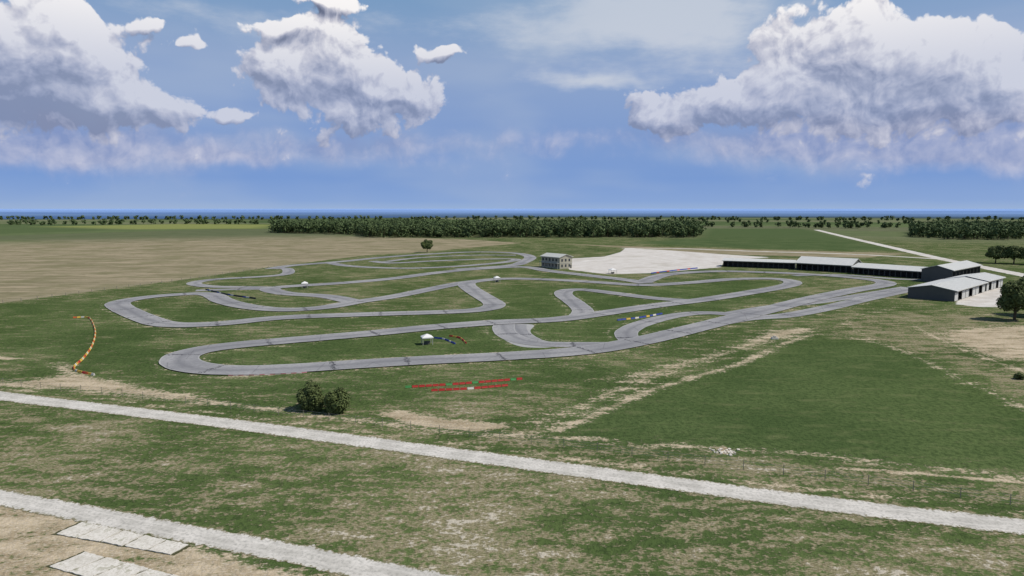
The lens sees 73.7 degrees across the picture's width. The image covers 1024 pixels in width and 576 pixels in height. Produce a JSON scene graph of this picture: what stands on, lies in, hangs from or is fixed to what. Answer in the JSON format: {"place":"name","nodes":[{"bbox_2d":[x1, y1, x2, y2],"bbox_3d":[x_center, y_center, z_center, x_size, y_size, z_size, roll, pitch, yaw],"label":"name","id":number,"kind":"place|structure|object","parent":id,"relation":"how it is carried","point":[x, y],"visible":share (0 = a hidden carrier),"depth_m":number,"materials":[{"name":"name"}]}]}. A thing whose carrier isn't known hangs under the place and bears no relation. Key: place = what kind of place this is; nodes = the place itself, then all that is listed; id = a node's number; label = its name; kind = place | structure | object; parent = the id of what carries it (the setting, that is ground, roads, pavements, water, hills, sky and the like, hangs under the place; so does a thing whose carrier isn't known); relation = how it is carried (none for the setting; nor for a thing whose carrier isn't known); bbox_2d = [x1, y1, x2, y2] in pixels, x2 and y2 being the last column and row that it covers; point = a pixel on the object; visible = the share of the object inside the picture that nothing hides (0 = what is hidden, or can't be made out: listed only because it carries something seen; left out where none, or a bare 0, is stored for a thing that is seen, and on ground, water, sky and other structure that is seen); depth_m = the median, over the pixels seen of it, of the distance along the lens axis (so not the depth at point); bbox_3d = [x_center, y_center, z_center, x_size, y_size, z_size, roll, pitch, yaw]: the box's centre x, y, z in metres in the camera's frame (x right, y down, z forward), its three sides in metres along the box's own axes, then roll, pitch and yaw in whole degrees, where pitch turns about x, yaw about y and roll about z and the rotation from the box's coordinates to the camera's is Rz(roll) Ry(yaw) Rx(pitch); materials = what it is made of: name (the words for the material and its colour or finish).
{"place":"outdoors","nodes":[
{"label":"outdoors","id":0,"kind":"place"},
{"bbox_2d":[196,288,260,290],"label":"kart track","id":1,"kind":"structure","parent":0,"point":[232,289],"depth_m":295.70,"materials":[{"name":"grey asphalt"}]},
{"bbox_2d":[0,489,460,575],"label":"dirt road","id":2,"kind":"structure","parent":0,"point":[320,559],"depth_m":72.79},
{"bbox_2d":[186,268,294,287],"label":"kart track","id":3,"kind":"structure","parent":0,"point":[286,271],"depth_m":327.12,"materials":[{"name":"grey asphalt"}]},
{"bbox_2d":[322,280,469,305],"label":"kart track","id":4,"kind":"structure","parent":0,"point":[413,292],"depth_m":280.75,"materials":[{"name":"grey asphalt"}]},
{"bbox_2d":[265,252,535,268],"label":"kart track","id":5,"kind":"structure","parent":0,"point":[528,258],"depth_m":458.87,"materials":[{"name":"grey asphalt"}]},
{"bbox_2d":[327,258,520,268],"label":"kart track","id":6,"kind":"structure","parent":0,"point":[511,260],"depth_m":434.08,"materials":[{"name":"grey asphalt"}]},
{"bbox_2d":[382,255,468,261],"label":"kart track","id":7,"kind":"structure","parent":0,"point":[421,257],"depth_m":487.19,"materials":[{"name":"grey asphalt"}]},
{"bbox_2d":[104,278,801,326],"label":"kart track","id":8,"kind":"structure","parent":0,"point":[125,307],"depth_m":241.04,"materials":[{"name":"grey asphalt"}]},
{"bbox_2d":[260,266,652,301],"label":"kart track","id":9,"kind":"structure","parent":0,"point":[275,290],"depth_m":327.00,"materials":[{"name":"grey asphalt"}]},
{"bbox_2d":[0,209,1023,575],"bbox_3d":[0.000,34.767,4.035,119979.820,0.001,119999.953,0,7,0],"label":"ground","id":10,"kind":"structure","parent":0,"point":[900,389],"depth_m":124.51,"materials":[{"name":"green plant"}]},
{"bbox_2d":[73,316,95,375],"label":"plastic track barrier","id":11,"kind":"object","parent":10,"relation":"on","point":[79,361],"visible":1,"depth_m":164.14,"materials":[{"name":"orange plastic"}]},
{"bbox_2d":[45,551,177,575],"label":"concrete slab","id":12,"kind":"structure","parent":10,"relation":"on","point":[84,563],"depth_m":66.76,"materials":[{"name":"concrete"}]},
{"bbox_2d":[51,522,190,554],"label":"concrete slab","id":13,"kind":"structure","parent":10,"relation":"on","point":[98,533],"depth_m":72.62,"materials":[{"name":"concrete"}]},
{"bbox_2d":[0,266,268,302],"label":"wire fence","id":14,"kind":"object","parent":10,"relation":"on","point":[144,284],"visible":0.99,"depth_m":312.37,"materials":[{"name":"grey metal"}]},
{"bbox_2d":[7,218,271,224],"bbox_3d":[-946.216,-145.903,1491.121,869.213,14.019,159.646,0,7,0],"label":"tree line","id":15,"kind":"object","parent":10,"relation":"on","point":[73,222],"visible":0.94,"depth_m":1487.97,"materials":[{"name":"green plant"}]},
{"bbox_2d":[20,218,273,222],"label":"scattered trees","id":16,"kind":"object","parent":10,"relation":"on","point":[148,220],"visible":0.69,"depth_m":1673.26,"materials":[{"name":"green plant"}]},
{"bbox_2d":[205,289,255,298],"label":"plastic track barrier","id":17,"kind":"object","parent":10,"relation":"on","point":[230,294],"visible":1,"depth_m":275.35,"materials":[{"name":"plastic"}]},
{"bbox_2d":[228,372,306,375],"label":"track kerb","id":18,"kind":"structure","parent":10,"relation":"on","point":[267,374],"depth_m":144.33,"materials":[{"name":"concrete"}]},
{"bbox_2d":[295,379,324,411],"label":"bush","id":19,"kind":"object","parent":10,"relation":"on","point":[310,397],"visible":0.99,"depth_m":118.02,"materials":[{"name":"green plant"}]},
{"bbox_2d":[323,387,351,413],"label":"bush","id":20,"kind":"object","parent":10,"relation":"on","point":[337,401],"visible":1,"depth_m":116.53,"materials":[{"name":"green plant"}]},
{"bbox_2d":[421,239,432,248],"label":"oak tree","id":21,"kind":"object","parent":10,"relation":"on","point":[426,244],"visible":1,"depth_m":545.73,"materials":[{"name":"green plant"}]},
{"bbox_2d":[420,334,433,344],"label":"shade canopy","id":22,"kind":"object","parent":10,"relation":"on","point":[426,336],"visible":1,"depth_m":176.20,"materials":[{"name":"white fabric"}]},
{"bbox_2d":[434,337,455,343],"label":"plastic track barrier","id":23,"kind":"object","parent":10,"relation":"on","point":[444,339],"visible":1,"depth_m":182.75,"materials":[{"name":"blue plastic"}]},
{"bbox_2d":[449,335,466,343],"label":"plastic track barrier","id":24,"kind":"object","parent":10,"relation":"on","point":[463,340],"visible":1,"depth_m":184.81,"materials":[{"name":"plastic"}]},
{"bbox_2d":[405,377,521,387],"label":"plastic track barrier","id":25,"kind":"object","parent":10,"relation":"on","point":[460,383],"visible":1,"depth_m":136.61,"materials":[{"name":"red plastic"}]},
{"bbox_2d":[431,384,507,390],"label":"plastic track barrier","id":26,"kind":"object","parent":10,"relation":"on","point":[469,388],"visible":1,"depth_m":132.78,"materials":[{"name":"red plastic"}]},
{"bbox_2d":[268,218,706,237],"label":"woodland","id":27,"kind":"object","parent":10,"relation":"on","point":[468,228],"visible":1,"depth_m":849.22,"materials":[{"name":"green plant"}]},
{"bbox_2d":[0,215,1023,220],"bbox_3d":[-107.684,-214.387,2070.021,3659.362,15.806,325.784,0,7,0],"label":"tree line","id":28,"kind":"object","parent":10,"relation":"on","point":[167,217],"visible":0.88,"depth_m":2078.54,"materials":[{"name":"green plant"}]},
{"bbox_2d":[506,324,547,347],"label":"asphalt pad","id":29,"kind":"object","parent":10,"relation":"on","point":[530,327],"visible":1,"depth_m":176.53,"materials":[{"name":"grey asphalt"}]},
{"bbox_2d":[617,313,661,320],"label":"plastic track barrier","id":30,"kind":"object","parent":10,"relation":"on","point":[639,317],"visible":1,"depth_m":218.97,"materials":[{"name":"plastic"}]},
{"bbox_2d":[651,267,697,273],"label":"plastic track barrier","id":31,"kind":"object","parent":10,"relation":"on","point":[673,270],"visible":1,"depth_m":383.84,"materials":[{"name":"plastic"}]},
{"bbox_2d":[709,448,739,455],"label":"rubble pile","id":32,"kind":"object","parent":10,"relation":"on","point":[725,452],"visible":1,"depth_m":98.60,"materials":[{"name":"beige stone"}]},
{"bbox_2d":[703,220,762,227],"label":"tree line","id":33,"kind":"object","parent":10,"relation":"on","point":[732,224],"visible":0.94,"depth_m":1280.56,"materials":[{"name":"green plant"}]},
{"bbox_2d":[725,262,793,268],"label":"interior","id":34,"kind":"object","parent":10,"relation":"on","point":[755,265],"visible":0.82,"depth_m":408.74,"materials":[{"name":"black"}]},
{"bbox_2d":[723,261,795,268],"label":"walls","id":35,"kind":"structure","parent":10,"relation":"on","point":[761,262],"depth_m":403.53,"materials":[{"name":"black"}]},
{"bbox_2d":[722,258,796,262],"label":"roof","id":36,"kind":"structure","parent":35,"relation":"on","point":[758,260],"depth_m":405.73,"materials":[{"name":"white metal"}]},
{"bbox_2d":[797,264,851,272],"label":"interior","id":37,"kind":"object","parent":10,"relation":"on","point":[826,268],"visible":0.5,"depth_m":386.84,"materials":[{"name":"black"}]},
{"bbox_2d":[796,260,860,272],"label":"walls","id":38,"kind":"structure","parent":10,"relation":"on","point":[798,265],"depth_m":381.55,"materials":[{"name":"black metal"}]},
{"bbox_2d":[795,256,861,265],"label":"roof","id":39,"kind":"structure","parent":38,"relation":"on","point":[828,260],"depth_m":383.28,"materials":[{"name":"white metal"}]},
{"bbox_2d":[774,220,910,228],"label":"tree line","id":40,"kind":"object","parent":10,"relation":"on","point":[858,224],"visible":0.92,"depth_m":1222.16,"materials":[{"name":"green plant"}]},
{"bbox_2d":[794,274,920,279],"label":"barrier","id":41,"kind":"structure","parent":10,"relation":"on","point":[861,276],"depth_m":352.19,"materials":[{"name":"concrete"}]},
{"bbox_2d":[702,218,1015,223],"bbox_3d":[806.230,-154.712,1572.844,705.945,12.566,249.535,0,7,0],"label":"scattered trees","id":42,"kind":"object","parent":10,"relation":"on","point":[838,220],"visible":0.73,"depth_m":1583.26,"materials":[{"name":"green plant"}]},
{"bbox_2d":[854,269,920,278],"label":"interior","id":43,"kind":"object","parent":10,"relation":"on","point":[898,273],"visible":0.5,"depth_m":358.29,"materials":[{"name":"black"}]},
{"bbox_2d":[853,267,920,277],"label":"walls","id":44,"kind":"structure","parent":43,"relation":"on","point":[855,270],"depth_m":356.29,"materials":[{"name":"black metal"}]},
{"bbox_2d":[851,263,925,271],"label":"roof","id":45,"kind":"structure","parent":44,"relation":"on","point":[891,267],"depth_m":355.76,"materials":[{"name":"white metal"}]},
{"bbox_2d":[854,267,920,271],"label":"gutter","id":46,"kind":"object","parent":45,"relation":"attached to","point":[888,269],"visible":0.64,"depth_m":352.30,"materials":[{"name":"grey metal"}]},
{"bbox_2d":[907,284,985,301],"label":"walls","id":47,"kind":"structure","parent":10,"relation":"on","point":[930,292],"depth_m":263.29,"materials":[{"name":"grey metal"}]},
{"bbox_2d":[906,277,986,290],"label":"roof","id":48,"kind":"structure","parent":47,"relation":"on","point":[957,284],"depth_m":274.14,"materials":[{"name":"white metal"}]},
{"bbox_2d":[955,285,984,300],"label":"roller doors","id":49,"kind":"structure","parent":47,"relation":"attached to","point":[976,289],"depth_m":270.24,"materials":[{"name":"white metal"}]},
{"bbox_2d":[921,266,980,281],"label":"walls","id":50,"kind":"structure","parent":10,"relation":"on","point":[930,274],"depth_m":326.04,"materials":[{"name":"grey metal"}]},
{"bbox_2d":[921,260,980,270],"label":"roof","id":51,"kind":"structure","parent":50,"relation":"on","point":[953,266],"depth_m":335.01,"materials":[{"name":"white metal"}]},
{"bbox_2d":[952,270,965,276],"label":"interior","id":52,"kind":"object","parent":50,"relation":"in","point":[957,273],"visible":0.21,"depth_m":345.53,"materials":[{"name":"black"}]},
{"bbox_2d":[907,219,1023,239],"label":"woodland","id":53,"kind":"object","parent":10,"relation":"on","point":[987,230],"visible":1,"depth_m":802.96,"materials":[{"name":"green plant"}]},
{"bbox_2d":[958,291,980,299],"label":"interior","id":54,"kind":"object","parent":10,"relation":"on","point":[959,296],"visible":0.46,"depth_m":278.12,"materials":[{"name":"black"}]},
{"bbox_2d":[985,245,1006,262],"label":"oak tree","id":55,"kind":"object","parent":10,"relation":"on","point":[995,252],"visible":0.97,"depth_m":434.05,"materials":[{"name":"green plant"}]},
{"bbox_2d":[995,281,1023,319],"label":"oak tree","id":56,"kind":"object","parent":10,"relation":"on","point":[1012,296],"visible":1,"depth_m":213.12,"materials":[{"name":"green plant"}]},
{"bbox_2d":[1002,245,1023,263],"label":"oak tree","id":57,"kind":"object","parent":10,"relation":"on","point":[1013,252],"visible":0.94,"depth_m":429.61,"materials":[{"name":"green plant"}]},
{"bbox_2d":[1013,372,1023,379],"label":"shrub","id":58,"kind":"object","parent":10,"relation":"on","point":[1018,375],"visible":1,"depth_m":140.40,"materials":[{"name":"green plant"}]},
{"bbox_2d":[0,391,1023,534],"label":"service road","id":59,"kind":"structure","parent":0,"point":[980,522],"depth_m":91.32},
{"bbox_2d":[0,0,1023,208],"label":"sky","id":60,"kind":"structure","parent":0,"point":[105,104],"materials":[{"name":"blue"}]},
{"bbox_2d":[2,378,1023,504],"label":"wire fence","id":61,"kind":"object","parent":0,"point":[550,443],"visible":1,"depth_m":100.40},
{"bbox_2d":[159,270,896,374],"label":"kart track","id":62,"kind":"structure","parent":0,"point":[188,360],"depth_m":172.96,"materials":[{"name":"grey asphalt"}]},
{"bbox_2d":[515,324,542,340],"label":"kart track","id":63,"kind":"structure","parent":0,"point":[521,329],"depth_m":194.82,"materials":[{"name":"grey asphalt"}]},
{"bbox_2d":[492,324,605,346],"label":"kart track","id":64,"kind":"structure","parent":0,"point":[508,332],"depth_m":181.50,"materials":[{"name":"grey asphalt"}]},
{"bbox_2d":[541,255,571,268],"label":"walls","id":65,"kind":"structure","parent":0,"point":[567,262],"depth_m":399.42,"materials":[{"name":"beige paint"}]},
{"bbox_2d":[542,258,569,266],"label":"windows","id":66,"kind":"structure","parent":65,"relation":"attached to","point":[556,261],"depth_m":400.04,"materials":[{"name":"grey glass"}]},
{"bbox_2d":[541,253,572,257],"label":"roof","id":67,"kind":"structure","parent":65,"relation":"on","point":[555,255],"depth_m":402.12,"materials":[{"name":"grey metal"}]},
{"bbox_2d":[554,288,685,314],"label":"kart track","id":68,"kind":"structure","parent":0,"point":[576,305],"depth_m":265.28,"materials":[{"name":"grey asphalt"}]},
{"bbox_2d":[614,311,733,339],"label":"kart track","id":69,"kind":"structure","parent":0,"point":[631,330],"depth_m":210.03,"materials":[{"name":"grey asphalt"}]},
{"bbox_2d":[728,287,905,312],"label":"kart track","id":70,"kind":"structure","parent":0,"point":[841,297],"depth_m":266.38,"materials":[{"name":"grey asphalt"}]},
{"bbox_2d":[732,288,907,323],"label":"kart track","id":71,"kind":"structure","parent":0,"point":[833,306],"depth_m":244.17,"materials":[{"name":"grey asphalt"}]},
{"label":"interior","id":72,"kind":"object","parent":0,"visible":0},
{"bbox_2d":[957,276,1002,290],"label":"walls","id":73,"kind":"structure","parent":72,"relation":"on","point":[997,283],"depth_m":297.00,"materials":[{"name":"grey metal"}]},
{"bbox_2d":[945,272,1004,281],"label":"roof","id":74,"kind":"structure","parent":73,"relation":"on","point":[985,276],"depth_m":300.30,"materials":[{"name":"white metal"}]},
{"bbox_2d":[986,279,1002,290],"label":"roller doors","id":75,"kind":"structure","parent":73,"relation":"attached to","point":[994,283],"depth_m":297.86,"materials":[{"name":"white metal"}]}
]}

